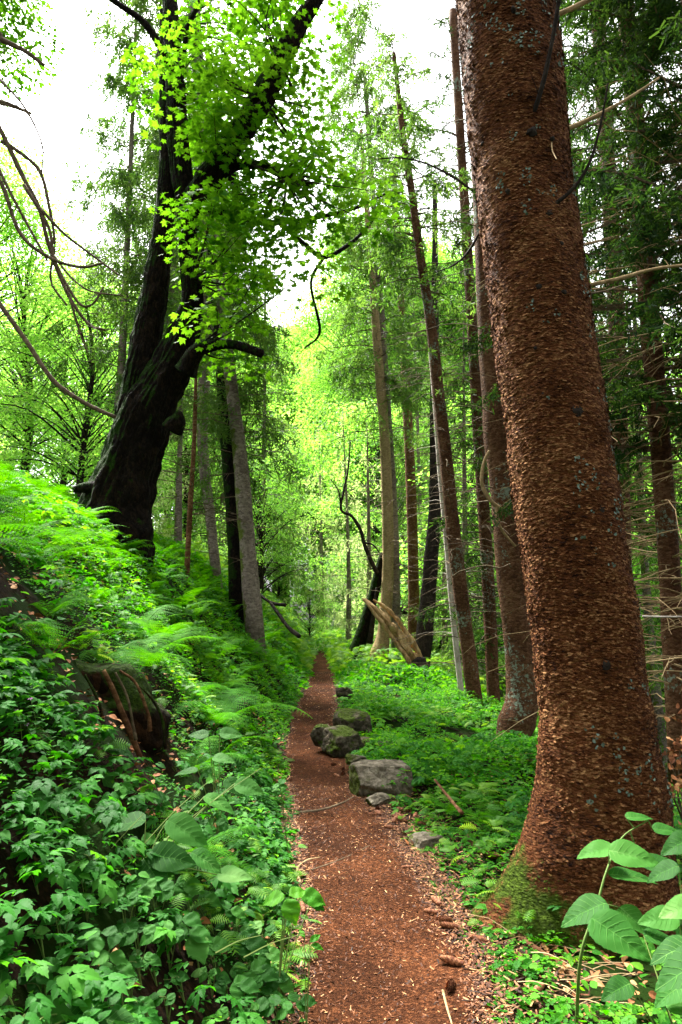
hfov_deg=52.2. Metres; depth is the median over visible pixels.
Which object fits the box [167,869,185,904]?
toothed leaf plant
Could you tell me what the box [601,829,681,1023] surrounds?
broad leaf plant
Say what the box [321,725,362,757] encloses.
boulder
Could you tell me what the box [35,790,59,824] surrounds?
toothed leaf plant
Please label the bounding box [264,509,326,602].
leafy tree
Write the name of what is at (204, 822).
toothed leaf plant
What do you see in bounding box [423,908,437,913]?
spruce cone
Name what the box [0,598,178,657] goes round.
fern
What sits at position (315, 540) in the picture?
leafy tree
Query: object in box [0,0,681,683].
sky
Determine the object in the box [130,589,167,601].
fern
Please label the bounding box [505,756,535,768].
fern
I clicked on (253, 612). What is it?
spruce tree
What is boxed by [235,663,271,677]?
fern
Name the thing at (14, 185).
leafy tree
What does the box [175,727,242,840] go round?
broad leaf plant
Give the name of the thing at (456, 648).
dead tree
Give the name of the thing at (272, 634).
fern
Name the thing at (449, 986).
spruce cone
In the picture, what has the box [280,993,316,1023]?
toothed leaf plant
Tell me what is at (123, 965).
toothed leaf plant
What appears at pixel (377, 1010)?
path
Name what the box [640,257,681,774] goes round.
spruce tree
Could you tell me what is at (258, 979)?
toothed leaf plant
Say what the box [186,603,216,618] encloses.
fern
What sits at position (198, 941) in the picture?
toothed leaf plant
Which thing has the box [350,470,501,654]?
leafy tree
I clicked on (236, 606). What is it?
fern
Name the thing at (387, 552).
spruce tree
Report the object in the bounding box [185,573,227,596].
fern
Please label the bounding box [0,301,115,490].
leafy tree
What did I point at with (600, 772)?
spruce tree
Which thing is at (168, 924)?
toothed leaf plant
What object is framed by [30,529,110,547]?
fern
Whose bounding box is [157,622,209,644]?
fern
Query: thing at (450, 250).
leafy tree
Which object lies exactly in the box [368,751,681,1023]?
clover patch
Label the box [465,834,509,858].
root
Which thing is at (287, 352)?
spruce tree
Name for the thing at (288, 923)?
toothed leaf plant
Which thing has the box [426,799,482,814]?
fern
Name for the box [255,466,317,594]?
leafy tree
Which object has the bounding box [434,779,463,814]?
dead branch
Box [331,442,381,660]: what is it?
crooked tree
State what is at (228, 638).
fern
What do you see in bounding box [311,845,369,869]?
stick
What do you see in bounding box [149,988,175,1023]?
toothed leaf plant
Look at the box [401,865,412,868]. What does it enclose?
spruce cone
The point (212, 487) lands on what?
spruce tree
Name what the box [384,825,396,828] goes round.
spruce cone
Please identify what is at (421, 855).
needle litter
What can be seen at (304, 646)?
light herbs
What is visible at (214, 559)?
spruce tree
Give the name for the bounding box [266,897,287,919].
toothed leaf plant
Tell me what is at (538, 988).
spruce cone
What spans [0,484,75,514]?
fern
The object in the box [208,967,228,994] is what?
toothed leaf plant
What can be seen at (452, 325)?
leafy tree
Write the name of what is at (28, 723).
herb robert
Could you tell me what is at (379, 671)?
ground cover
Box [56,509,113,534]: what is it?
fern
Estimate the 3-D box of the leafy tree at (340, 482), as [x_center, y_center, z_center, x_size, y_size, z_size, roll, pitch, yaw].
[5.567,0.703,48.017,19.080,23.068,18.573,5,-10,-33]
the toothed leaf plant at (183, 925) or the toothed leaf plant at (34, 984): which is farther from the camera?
the toothed leaf plant at (183, 925)
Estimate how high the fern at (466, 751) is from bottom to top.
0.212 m
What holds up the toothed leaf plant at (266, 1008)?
on the ground at (46, 888)
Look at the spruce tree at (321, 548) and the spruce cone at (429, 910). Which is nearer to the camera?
the spruce cone at (429, 910)
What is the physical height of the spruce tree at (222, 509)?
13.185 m
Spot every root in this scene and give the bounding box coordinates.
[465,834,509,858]
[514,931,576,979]
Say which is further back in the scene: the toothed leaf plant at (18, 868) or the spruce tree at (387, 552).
the spruce tree at (387, 552)
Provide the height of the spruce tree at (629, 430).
18.458 m
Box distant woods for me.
[0,261,538,709]
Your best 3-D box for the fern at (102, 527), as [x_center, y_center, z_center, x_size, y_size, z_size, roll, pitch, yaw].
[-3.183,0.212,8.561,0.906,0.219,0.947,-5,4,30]
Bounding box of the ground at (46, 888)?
[0,494,681,1023]
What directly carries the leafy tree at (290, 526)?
on the ground at (46, 888)
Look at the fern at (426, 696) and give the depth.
12.01 m
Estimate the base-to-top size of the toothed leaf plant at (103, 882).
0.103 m
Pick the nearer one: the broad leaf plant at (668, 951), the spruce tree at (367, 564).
the broad leaf plant at (668, 951)
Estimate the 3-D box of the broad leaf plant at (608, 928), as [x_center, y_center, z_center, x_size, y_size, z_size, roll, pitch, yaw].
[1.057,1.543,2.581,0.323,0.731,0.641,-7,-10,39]
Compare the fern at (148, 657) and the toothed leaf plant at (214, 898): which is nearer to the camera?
the toothed leaf plant at (214, 898)
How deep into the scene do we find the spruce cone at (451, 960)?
3.05 m
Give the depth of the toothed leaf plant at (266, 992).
2.66 m
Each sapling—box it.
[158,370,269,585]
[661,703,681,824]
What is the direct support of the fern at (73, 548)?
on the ground at (46, 888)
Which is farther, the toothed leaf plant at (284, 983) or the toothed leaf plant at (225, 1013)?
the toothed leaf plant at (284, 983)
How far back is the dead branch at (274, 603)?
13.83 m
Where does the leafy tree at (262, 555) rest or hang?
on the ground at (46, 888)
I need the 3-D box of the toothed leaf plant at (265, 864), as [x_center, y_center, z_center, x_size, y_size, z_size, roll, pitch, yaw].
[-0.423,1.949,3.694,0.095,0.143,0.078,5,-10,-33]
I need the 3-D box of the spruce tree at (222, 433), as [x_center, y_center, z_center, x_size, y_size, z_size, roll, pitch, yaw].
[-2.617,-2.860,14.888,3.066,11.342,3.269,-4,-9,24]
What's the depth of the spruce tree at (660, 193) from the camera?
6.67 m
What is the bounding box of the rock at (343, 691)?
[335,687,352,696]
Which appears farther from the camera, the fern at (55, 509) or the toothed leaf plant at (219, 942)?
the fern at (55, 509)
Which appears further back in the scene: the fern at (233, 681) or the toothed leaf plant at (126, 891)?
the fern at (233, 681)
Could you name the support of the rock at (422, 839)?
on the ground at (46, 888)
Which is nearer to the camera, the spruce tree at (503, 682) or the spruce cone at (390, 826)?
the spruce cone at (390, 826)
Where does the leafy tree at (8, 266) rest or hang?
on the ground at (46, 888)
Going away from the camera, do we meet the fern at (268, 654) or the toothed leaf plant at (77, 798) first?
the toothed leaf plant at (77, 798)
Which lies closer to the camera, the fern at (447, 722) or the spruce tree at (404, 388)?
the fern at (447, 722)
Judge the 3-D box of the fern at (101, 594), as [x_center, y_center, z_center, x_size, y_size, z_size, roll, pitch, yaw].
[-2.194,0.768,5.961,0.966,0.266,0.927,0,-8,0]
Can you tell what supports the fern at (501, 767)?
on the ground at (46, 888)
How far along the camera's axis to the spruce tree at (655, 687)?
15.52 m
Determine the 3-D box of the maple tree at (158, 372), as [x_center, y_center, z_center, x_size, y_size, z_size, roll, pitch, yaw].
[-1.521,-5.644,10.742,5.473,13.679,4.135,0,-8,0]
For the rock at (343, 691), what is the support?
on the ground cover at (379, 671)
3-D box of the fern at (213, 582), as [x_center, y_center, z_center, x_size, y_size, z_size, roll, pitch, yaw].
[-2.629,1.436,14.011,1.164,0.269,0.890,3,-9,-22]
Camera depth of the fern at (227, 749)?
5.49 m
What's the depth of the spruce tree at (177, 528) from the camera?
17.18 m
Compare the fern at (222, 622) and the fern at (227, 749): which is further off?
the fern at (222, 622)
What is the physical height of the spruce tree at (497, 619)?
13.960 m
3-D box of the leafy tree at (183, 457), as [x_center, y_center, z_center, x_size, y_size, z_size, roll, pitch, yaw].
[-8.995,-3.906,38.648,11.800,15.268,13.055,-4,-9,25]
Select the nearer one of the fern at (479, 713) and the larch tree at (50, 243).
the larch tree at (50, 243)
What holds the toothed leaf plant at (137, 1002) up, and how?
on the ground at (46, 888)
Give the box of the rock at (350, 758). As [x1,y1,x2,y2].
[345,754,366,764]
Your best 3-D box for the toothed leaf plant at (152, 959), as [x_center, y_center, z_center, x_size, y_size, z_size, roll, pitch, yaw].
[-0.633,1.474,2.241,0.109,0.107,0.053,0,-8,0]
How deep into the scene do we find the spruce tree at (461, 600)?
13.42 m
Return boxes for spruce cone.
[300,901,305,912]
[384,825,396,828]
[392,815,397,822]
[396,807,405,811]
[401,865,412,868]
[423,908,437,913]
[430,895,441,905]
[436,916,452,921]
[439,955,463,965]
[440,922,457,928]
[445,978,454,991]
[469,934,486,942]
[532,982,544,992]
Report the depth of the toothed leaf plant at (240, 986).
2.48 m
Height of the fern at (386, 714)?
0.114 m
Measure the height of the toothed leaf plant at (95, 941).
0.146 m
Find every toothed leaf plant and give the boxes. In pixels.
[16,863,38,893]
[17,795,41,821]
[18,957,62,995]
[26,925,50,957]
[33,792,49,827]
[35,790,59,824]
[37,905,72,949]
[50,921,70,947]
[59,787,87,817]
[66,868,93,921]
[69,925,121,961]
[75,848,97,860]
[80,872,108,904]
[90,949,134,1005]
[98,888,137,922]
[116,886,140,916]
[116,917,146,949]
[116,921,155,970]
[121,996,141,1007]
[125,878,173,915]
[125,955,144,985]
[125,982,134,997]
[126,977,138,997]
[127,832,155,852]
[130,949,161,985]
[138,996,154,1016]
[143,919,183,970]
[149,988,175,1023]
[154,795,170,815]
[163,970,189,1002]
[166,912,212,967]
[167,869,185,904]
[168,914,189,951]
[173,800,201,814]
[174,875,204,911]
[185,890,220,933]
[190,936,231,980]
[191,967,216,998]
[193,817,207,828]
[198,817,227,850]
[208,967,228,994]
[210,906,224,930]
[211,900,246,934]
[214,974,259,1018]
[215,1006,236,1021]
[216,931,269,971]
[230,959,278,996]
[240,921,274,942]
[242,972,262,999]
[243,945,284,965]
[243,1002,259,1018]
[250,994,291,1023]
[251,986,283,1012]
[254,862,270,890]
[254,868,281,891]
[259,970,293,997]
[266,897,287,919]
[269,919,291,943]
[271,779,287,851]
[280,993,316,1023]
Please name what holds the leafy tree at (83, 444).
on the ground at (46, 888)
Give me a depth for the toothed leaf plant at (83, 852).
2.41 m
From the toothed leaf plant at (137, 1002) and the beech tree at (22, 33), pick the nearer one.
the toothed leaf plant at (137, 1002)
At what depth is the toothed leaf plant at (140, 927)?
2.32 m
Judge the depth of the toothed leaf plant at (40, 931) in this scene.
1.91 m
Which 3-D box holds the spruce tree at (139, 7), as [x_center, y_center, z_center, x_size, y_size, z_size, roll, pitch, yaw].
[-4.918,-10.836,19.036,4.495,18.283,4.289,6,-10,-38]
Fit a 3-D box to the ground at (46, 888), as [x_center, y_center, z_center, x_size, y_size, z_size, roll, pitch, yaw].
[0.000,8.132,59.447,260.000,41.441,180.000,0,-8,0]
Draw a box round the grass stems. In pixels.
[111,768,304,957]
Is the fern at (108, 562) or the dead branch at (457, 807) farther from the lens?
the fern at (108, 562)
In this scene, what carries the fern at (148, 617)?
on the ground at (46, 888)
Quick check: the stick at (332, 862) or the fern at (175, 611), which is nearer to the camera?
the stick at (332, 862)
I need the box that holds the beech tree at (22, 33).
[0,0,65,107]
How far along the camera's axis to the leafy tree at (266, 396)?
56.94 m
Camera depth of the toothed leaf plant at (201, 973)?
2.44 m
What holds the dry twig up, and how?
on the path
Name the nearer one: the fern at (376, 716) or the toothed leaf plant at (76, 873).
the toothed leaf plant at (76, 873)
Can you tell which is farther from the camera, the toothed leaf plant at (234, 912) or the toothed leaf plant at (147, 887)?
the toothed leaf plant at (234, 912)
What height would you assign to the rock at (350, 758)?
0.100 m
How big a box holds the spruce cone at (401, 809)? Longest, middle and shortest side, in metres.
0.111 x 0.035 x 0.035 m
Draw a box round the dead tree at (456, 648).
[415,352,484,694]
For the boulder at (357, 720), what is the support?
on the ground at (46, 888)
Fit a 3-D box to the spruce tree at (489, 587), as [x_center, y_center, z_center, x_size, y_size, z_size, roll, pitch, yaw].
[2.883,-3.652,14.251,4.151,15.408,4.238,0,-8,0]
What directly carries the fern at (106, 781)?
on the ground at (46, 888)
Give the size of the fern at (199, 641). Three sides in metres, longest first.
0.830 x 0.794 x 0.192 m
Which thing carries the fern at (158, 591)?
on the ground at (46, 888)
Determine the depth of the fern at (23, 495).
4.53 m
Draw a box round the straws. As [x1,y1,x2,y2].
[466,913,641,1022]
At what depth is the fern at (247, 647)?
11.20 m
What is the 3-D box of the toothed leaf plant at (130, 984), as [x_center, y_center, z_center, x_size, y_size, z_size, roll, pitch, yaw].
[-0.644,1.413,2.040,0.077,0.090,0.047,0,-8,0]
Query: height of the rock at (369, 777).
0.285 m
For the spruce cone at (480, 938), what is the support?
on the needle litter at (421, 855)
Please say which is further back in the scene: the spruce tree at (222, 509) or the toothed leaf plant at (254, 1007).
the spruce tree at (222, 509)
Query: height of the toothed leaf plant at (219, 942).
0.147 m
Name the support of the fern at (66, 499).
on the ground at (46, 888)
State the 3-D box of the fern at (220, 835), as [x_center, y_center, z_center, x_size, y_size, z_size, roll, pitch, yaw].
[-0.745,1.466,2.985,0.894,0.193,0.832,0,-8,0]
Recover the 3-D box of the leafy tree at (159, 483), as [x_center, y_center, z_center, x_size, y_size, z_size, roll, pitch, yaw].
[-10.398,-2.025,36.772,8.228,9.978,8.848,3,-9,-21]
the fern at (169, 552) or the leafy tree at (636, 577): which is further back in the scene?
the leafy tree at (636, 577)
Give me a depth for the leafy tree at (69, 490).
41.93 m
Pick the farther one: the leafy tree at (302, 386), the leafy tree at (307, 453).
the leafy tree at (302, 386)
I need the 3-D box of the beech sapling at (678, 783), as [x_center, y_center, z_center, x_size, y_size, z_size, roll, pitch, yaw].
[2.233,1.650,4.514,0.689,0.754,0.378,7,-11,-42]
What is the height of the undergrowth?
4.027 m
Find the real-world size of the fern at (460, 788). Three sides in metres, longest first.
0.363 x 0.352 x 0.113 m
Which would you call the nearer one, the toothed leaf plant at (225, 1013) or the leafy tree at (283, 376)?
the toothed leaf plant at (225, 1013)
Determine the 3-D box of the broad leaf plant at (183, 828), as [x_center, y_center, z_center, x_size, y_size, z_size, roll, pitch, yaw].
[-0.697,1.326,2.822,0.856,0.330,0.530,2,-8,-17]
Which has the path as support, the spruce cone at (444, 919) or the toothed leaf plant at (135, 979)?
the spruce cone at (444, 919)
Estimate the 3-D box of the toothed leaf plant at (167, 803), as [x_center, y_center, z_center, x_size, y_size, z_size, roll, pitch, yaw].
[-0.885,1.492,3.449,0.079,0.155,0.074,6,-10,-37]
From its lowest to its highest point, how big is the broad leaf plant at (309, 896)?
0.411 m
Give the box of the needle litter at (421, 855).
[166,671,660,1023]
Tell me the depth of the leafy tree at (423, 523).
23.30 m
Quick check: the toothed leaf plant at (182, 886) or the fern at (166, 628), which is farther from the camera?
the fern at (166, 628)
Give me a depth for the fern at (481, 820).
4.93 m
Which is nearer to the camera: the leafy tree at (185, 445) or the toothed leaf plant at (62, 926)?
the toothed leaf plant at (62, 926)
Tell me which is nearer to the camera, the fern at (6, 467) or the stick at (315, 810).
the stick at (315, 810)
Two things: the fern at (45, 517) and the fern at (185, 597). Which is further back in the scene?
the fern at (185, 597)
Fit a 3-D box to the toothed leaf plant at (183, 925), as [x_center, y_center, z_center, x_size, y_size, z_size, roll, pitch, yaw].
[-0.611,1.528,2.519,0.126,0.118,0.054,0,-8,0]
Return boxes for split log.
[362,598,421,666]
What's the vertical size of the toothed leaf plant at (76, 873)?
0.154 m
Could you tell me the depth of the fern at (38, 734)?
2.86 m
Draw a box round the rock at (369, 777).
[349,759,412,796]
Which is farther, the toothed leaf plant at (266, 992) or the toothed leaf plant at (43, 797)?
the toothed leaf plant at (266, 992)
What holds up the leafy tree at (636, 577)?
on the ground at (46, 888)
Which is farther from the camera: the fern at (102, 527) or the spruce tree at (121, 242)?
the spruce tree at (121, 242)
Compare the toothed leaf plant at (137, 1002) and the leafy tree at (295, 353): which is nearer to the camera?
the toothed leaf plant at (137, 1002)
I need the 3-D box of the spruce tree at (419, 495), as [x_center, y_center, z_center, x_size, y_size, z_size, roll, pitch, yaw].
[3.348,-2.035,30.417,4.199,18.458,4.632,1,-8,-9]
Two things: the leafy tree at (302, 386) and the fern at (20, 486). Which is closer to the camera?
the fern at (20, 486)
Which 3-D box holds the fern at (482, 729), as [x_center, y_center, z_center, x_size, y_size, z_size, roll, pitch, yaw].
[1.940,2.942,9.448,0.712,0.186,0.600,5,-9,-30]
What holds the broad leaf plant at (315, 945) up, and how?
on the path
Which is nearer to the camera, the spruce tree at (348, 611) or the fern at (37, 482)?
the fern at (37, 482)
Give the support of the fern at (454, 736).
on the ground at (46, 888)
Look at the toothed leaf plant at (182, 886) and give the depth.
2.79 m
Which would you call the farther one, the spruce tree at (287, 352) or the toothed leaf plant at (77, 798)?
the spruce tree at (287, 352)
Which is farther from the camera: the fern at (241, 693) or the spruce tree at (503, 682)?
the spruce tree at (503, 682)
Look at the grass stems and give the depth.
2.74 m
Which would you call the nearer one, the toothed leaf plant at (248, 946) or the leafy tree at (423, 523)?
the toothed leaf plant at (248, 946)
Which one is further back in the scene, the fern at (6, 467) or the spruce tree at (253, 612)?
the spruce tree at (253, 612)
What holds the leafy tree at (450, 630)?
on the ground at (46, 888)
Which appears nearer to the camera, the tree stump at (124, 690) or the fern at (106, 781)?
the fern at (106, 781)
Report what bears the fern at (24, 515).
on the ground at (46, 888)
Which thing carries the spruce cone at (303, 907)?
on the ground at (46, 888)
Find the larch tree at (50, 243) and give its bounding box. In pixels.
[0,31,127,418]
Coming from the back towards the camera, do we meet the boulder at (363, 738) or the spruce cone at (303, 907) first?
the boulder at (363, 738)
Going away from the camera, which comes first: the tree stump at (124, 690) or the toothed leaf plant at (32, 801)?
the toothed leaf plant at (32, 801)
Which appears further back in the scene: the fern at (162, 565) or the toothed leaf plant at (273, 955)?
the fern at (162, 565)
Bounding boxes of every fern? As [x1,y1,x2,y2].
[0,462,27,476]
[0,464,25,482]
[0,471,74,506]
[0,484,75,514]
[0,490,50,506]
[0,502,108,543]
[0,524,77,557]
[0,528,147,567]
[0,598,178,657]
[1,491,66,515]
[7,490,101,528]
[14,472,59,494]
[15,708,64,768]
[27,509,78,527]
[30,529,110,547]
[31,586,105,620]
[48,485,74,499]
[54,497,82,504]
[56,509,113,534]
[57,586,136,611]
[65,518,126,533]
[76,506,121,517]
[76,531,121,554]
[78,738,132,788]
[79,638,187,677]
[87,557,148,582]
[110,633,226,669]
[111,540,155,554]
[117,604,189,642]
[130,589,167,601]
[132,601,224,642]
[144,581,187,597]
[146,810,273,884]
[153,557,188,571]
[155,544,186,561]
[156,568,190,580]
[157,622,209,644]
[163,601,199,616]
[165,587,226,612]
[172,687,312,729]
[172,735,252,779]
[174,682,255,697]
[183,563,217,574]
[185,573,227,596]
[186,598,219,608]
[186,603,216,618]
[193,646,229,661]
[195,636,231,652]
[196,633,253,654]
[196,683,250,701]
[197,577,225,588]
[199,734,282,771]
[203,669,257,691]
[206,615,241,624]
[213,660,256,672]
[214,571,227,583]
[215,600,234,608]
[215,632,238,641]
[220,667,257,681]
[223,604,242,613]
[229,641,278,653]
[232,636,275,658]
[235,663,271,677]
[262,650,288,657]
[265,629,284,640]
[267,654,301,665]
[361,708,388,722]
[374,710,396,717]
[375,710,403,721]
[409,708,440,723]
[414,691,444,705]
[419,750,478,773]
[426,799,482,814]
[434,719,457,726]
[435,783,472,800]
[443,804,523,832]
[445,732,476,744]
[451,721,496,732]
[452,790,505,810]
[468,707,493,716]
[487,762,520,774]
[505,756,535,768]
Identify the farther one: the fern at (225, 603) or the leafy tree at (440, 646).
the leafy tree at (440, 646)
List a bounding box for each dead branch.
[261,595,286,606]
[269,602,300,637]
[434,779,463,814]
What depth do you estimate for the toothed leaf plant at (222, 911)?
2.99 m
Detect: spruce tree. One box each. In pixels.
[19,0,180,494]
[61,31,192,505]
[78,0,249,440]
[127,0,285,588]
[143,72,308,664]
[145,162,290,629]
[152,379,204,560]
[168,360,243,547]
[183,334,260,561]
[216,218,321,609]
[282,430,356,630]
[307,0,446,666]
[310,0,448,656]
[310,410,379,650]
[337,422,407,645]
[345,10,502,711]
[362,160,450,650]
[373,179,473,664]
[373,283,459,601]
[374,106,572,754]
[383,8,505,712]
[402,303,501,666]
[407,296,504,686]
[439,0,681,783]
[448,481,505,696]
[455,0,681,956]
[472,476,538,718]
[480,1,681,674]
[503,0,681,679]
[568,74,659,617]
[621,254,681,775]
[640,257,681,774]
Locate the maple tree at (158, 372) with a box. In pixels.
[73,0,413,574]
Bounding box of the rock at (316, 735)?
[310,724,329,746]
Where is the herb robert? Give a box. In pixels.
[15,697,35,741]
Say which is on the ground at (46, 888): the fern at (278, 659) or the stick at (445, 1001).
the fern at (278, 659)
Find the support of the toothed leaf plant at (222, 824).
on the ground at (46, 888)
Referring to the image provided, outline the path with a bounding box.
[284,650,482,1023]
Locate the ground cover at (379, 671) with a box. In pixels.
[0,463,681,808]
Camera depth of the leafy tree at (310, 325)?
49.88 m
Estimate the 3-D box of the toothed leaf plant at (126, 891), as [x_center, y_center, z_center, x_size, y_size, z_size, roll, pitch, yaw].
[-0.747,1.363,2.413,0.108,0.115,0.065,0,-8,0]
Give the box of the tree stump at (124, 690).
[75,658,170,756]
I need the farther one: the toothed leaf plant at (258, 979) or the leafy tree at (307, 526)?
the leafy tree at (307, 526)
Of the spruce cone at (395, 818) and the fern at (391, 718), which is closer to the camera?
the spruce cone at (395, 818)
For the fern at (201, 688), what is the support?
on the ground at (46, 888)
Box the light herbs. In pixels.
[4,498,681,1006]
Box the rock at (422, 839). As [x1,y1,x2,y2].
[406,831,444,850]
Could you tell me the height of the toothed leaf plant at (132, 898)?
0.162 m
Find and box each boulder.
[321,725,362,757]
[332,708,371,732]
[360,736,376,753]
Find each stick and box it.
[299,796,353,812]
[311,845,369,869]
[442,989,452,1023]
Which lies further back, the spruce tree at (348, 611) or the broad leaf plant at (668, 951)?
the spruce tree at (348, 611)
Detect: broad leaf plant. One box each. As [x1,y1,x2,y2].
[0,951,138,1023]
[111,776,263,890]
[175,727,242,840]
[262,886,325,1004]
[299,929,323,1023]
[561,812,681,1023]
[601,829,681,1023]
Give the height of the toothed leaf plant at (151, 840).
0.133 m
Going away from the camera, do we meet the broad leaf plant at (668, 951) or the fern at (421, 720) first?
the broad leaf plant at (668, 951)
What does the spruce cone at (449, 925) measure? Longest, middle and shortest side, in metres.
0.093 x 0.030 x 0.030 m
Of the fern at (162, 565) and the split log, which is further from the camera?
the split log
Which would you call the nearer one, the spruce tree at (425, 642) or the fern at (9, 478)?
the fern at (9, 478)
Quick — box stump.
[412,657,430,678]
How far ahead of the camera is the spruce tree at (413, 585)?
22.15 m
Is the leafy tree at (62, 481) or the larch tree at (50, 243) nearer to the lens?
the larch tree at (50, 243)
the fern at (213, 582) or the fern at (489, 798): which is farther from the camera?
the fern at (213, 582)
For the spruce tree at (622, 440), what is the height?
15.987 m
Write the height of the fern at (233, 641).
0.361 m
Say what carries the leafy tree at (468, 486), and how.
on the ground at (46, 888)
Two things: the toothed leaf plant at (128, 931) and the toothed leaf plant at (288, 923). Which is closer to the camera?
the toothed leaf plant at (128, 931)
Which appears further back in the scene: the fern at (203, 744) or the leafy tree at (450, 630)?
the leafy tree at (450, 630)
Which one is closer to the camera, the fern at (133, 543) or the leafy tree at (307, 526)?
the fern at (133, 543)
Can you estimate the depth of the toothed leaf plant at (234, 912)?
2.98 m
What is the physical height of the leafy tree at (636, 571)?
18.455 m
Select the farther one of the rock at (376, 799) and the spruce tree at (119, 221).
the spruce tree at (119, 221)
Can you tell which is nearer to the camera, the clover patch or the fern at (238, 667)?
the clover patch
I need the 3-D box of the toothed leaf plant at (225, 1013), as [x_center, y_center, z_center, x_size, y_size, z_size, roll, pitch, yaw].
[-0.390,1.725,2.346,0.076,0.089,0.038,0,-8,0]
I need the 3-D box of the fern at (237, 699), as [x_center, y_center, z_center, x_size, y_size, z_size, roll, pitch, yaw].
[-0.996,1.716,5.959,1.333,0.309,1.330,5,-9,-31]
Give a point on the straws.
(596, 976)
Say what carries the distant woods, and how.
on the ground at (46, 888)
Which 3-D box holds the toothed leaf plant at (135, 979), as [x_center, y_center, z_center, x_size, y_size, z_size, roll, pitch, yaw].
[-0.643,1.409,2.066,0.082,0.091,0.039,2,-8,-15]
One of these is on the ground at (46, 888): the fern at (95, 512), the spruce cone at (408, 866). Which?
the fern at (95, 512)
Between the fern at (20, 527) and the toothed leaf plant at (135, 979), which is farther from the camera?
the fern at (20, 527)
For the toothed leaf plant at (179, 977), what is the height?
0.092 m
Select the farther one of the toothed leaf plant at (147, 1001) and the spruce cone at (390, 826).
the spruce cone at (390, 826)
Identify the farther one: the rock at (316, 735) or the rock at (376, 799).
the rock at (316, 735)
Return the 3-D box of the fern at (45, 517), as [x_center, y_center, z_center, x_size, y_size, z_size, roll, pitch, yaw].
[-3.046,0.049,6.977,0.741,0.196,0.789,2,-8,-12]
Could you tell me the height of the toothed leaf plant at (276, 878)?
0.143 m
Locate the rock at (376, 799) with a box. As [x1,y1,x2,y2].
[366,792,391,806]
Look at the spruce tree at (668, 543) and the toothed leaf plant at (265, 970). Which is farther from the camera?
the spruce tree at (668, 543)
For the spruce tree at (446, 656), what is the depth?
18.99 m
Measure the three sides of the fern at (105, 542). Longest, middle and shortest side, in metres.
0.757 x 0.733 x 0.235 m
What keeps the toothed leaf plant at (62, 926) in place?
on the ground at (46, 888)
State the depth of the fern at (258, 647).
11.85 m
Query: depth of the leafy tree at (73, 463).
27.31 m
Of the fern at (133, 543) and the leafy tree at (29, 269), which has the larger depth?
the leafy tree at (29, 269)
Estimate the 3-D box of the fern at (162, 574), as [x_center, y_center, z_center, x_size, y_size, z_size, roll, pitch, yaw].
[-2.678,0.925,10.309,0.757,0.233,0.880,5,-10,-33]
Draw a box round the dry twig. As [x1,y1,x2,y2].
[296,857,319,883]
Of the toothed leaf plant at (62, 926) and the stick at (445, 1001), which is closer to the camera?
the toothed leaf plant at (62, 926)
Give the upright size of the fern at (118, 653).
0.276 m
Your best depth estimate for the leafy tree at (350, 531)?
45.60 m
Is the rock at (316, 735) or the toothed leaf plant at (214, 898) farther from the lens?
the rock at (316, 735)
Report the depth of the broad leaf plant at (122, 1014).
1.74 m
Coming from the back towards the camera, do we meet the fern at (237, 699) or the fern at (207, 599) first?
the fern at (207, 599)
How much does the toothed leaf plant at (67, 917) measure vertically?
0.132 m
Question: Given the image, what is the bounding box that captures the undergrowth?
[0,488,681,1023]
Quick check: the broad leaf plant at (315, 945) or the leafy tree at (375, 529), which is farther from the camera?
the leafy tree at (375, 529)
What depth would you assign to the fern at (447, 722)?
9.58 m
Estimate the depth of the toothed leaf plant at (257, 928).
3.09 m
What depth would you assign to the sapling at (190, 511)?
12.84 m
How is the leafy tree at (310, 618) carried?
on the ground at (46, 888)
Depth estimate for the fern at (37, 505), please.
6.73 m
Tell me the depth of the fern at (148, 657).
5.58 m
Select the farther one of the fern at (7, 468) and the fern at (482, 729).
the fern at (482, 729)
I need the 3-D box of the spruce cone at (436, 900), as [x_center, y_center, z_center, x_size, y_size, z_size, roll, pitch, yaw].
[0.507,2.070,3.706,0.034,0.034,0.108,-6,-7,-20]
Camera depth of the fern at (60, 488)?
9.76 m
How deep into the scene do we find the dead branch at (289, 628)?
13.12 m
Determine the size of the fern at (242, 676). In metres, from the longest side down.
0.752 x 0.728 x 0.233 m
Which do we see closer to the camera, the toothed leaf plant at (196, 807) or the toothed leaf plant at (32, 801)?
the toothed leaf plant at (32, 801)
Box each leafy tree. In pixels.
[0,120,109,436]
[0,199,128,473]
[0,248,107,474]
[0,268,193,499]
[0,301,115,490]
[1,268,133,493]
[9,338,202,515]
[48,354,286,540]
[60,387,195,533]
[105,360,269,542]
[152,321,343,553]
[187,324,289,447]
[189,441,307,569]
[194,458,333,607]
[220,310,313,496]
[255,460,366,617]
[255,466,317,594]
[258,324,339,606]
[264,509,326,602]
[265,320,340,626]
[266,322,373,608]
[269,207,470,530]
[277,580,340,648]
[294,357,473,649]
[301,397,470,630]
[311,504,404,626]
[312,479,424,629]
[323,235,475,552]
[346,274,477,506]
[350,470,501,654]
[377,449,505,679]
[381,405,681,704]
[400,386,652,683]
[498,456,681,717]
[627,341,681,788]
[629,434,681,726]

